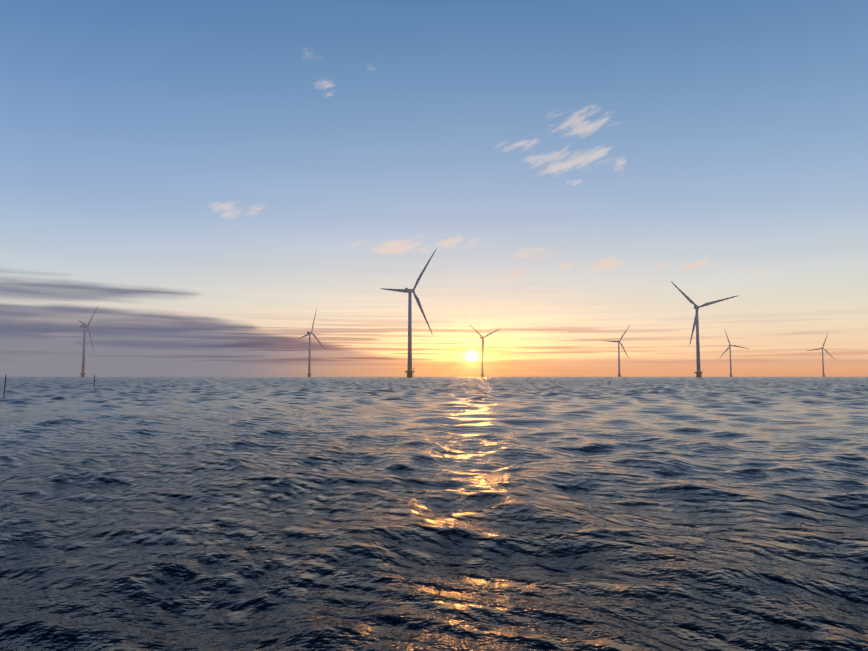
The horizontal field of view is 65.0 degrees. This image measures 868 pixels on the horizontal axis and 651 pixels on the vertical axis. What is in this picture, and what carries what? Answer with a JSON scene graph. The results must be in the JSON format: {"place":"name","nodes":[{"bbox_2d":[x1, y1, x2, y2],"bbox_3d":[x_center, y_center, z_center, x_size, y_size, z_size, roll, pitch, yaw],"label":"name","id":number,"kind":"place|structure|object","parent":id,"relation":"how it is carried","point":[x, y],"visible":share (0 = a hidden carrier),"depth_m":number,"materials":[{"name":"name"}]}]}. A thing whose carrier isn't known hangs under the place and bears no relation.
{"place":"outdoors","nodes":[
{"label":"outdoors","id":0,"kind":"place"},
{"bbox_2d":[0,377,867,650],"bbox_3d":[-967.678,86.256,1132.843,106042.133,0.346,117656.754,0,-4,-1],"label":"sea water","id":1,"kind":"structure","parent":0,"point":[432,514],"depth_m":6.55,"materials":[{"name":"blue liquid"}]},
{"bbox_2d":[79,307,97,376],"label":"wind turbine","id":2,"kind":"object","parent":1,"relation":"on","point":[84,325],"visible":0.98,"depth_m":1263.71,"materials":[{"name":"white paint"}]},
{"bbox_2d":[299,309,324,376],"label":"wind turbine","id":3,"kind":"object","parent":1,"relation":"on","point":[309,356],"visible":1,"depth_m":1455.63,"materials":[{"name":"white paint"}]},
{"bbox_2d":[380,250,435,377],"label":"wind turbine","id":4,"kind":"object","parent":1,"relation":"on","point":[409,371],"visible":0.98,"depth_m":740.41,"materials":[{"name":"white paint"}]},
{"bbox_2d":[470,325,500,376],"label":"wind turbine","id":5,"kind":"object","parent":1,"relation":"on","point":[482,355],"visible":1,"depth_m":1638.24,"materials":[{"name":"white paint"}]},
{"bbox_2d":[602,325,629,376],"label":"wind turbine","id":6,"kind":"object","parent":1,"relation":"on","point":[618,374],"visible":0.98,"depth_m":1828.10,"materials":[{"name":"white paint"}]},
{"bbox_2d":[671,281,738,377],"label":"wind turbine","id":7,"kind":"object","parent":1,"relation":"on","point":[698,373],"visible":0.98,"depth_m":918.01,"materials":[{"name":"white paint"}]},
{"bbox_2d":[721,328,748,376],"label":"wind turbine","id":8,"kind":"object","parent":1,"relation":"on","point":[729,348],"visible":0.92,"depth_m":2046.55,"materials":[{"name":"white paint"}]},
{"bbox_2d":[808,334,832,376],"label":"wind turbine","id":9,"kind":"object","parent":1,"relation":"on","point":[822,348],"visible":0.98,"depth_m":2242.65,"materials":[{"name":"white paint"}]},
{"bbox_2d":[0,0,867,376],"label":"sky","id":10,"kind":"structure","parent":0,"point":[208,177],"materials":[{"name":"blue"}]}
]}

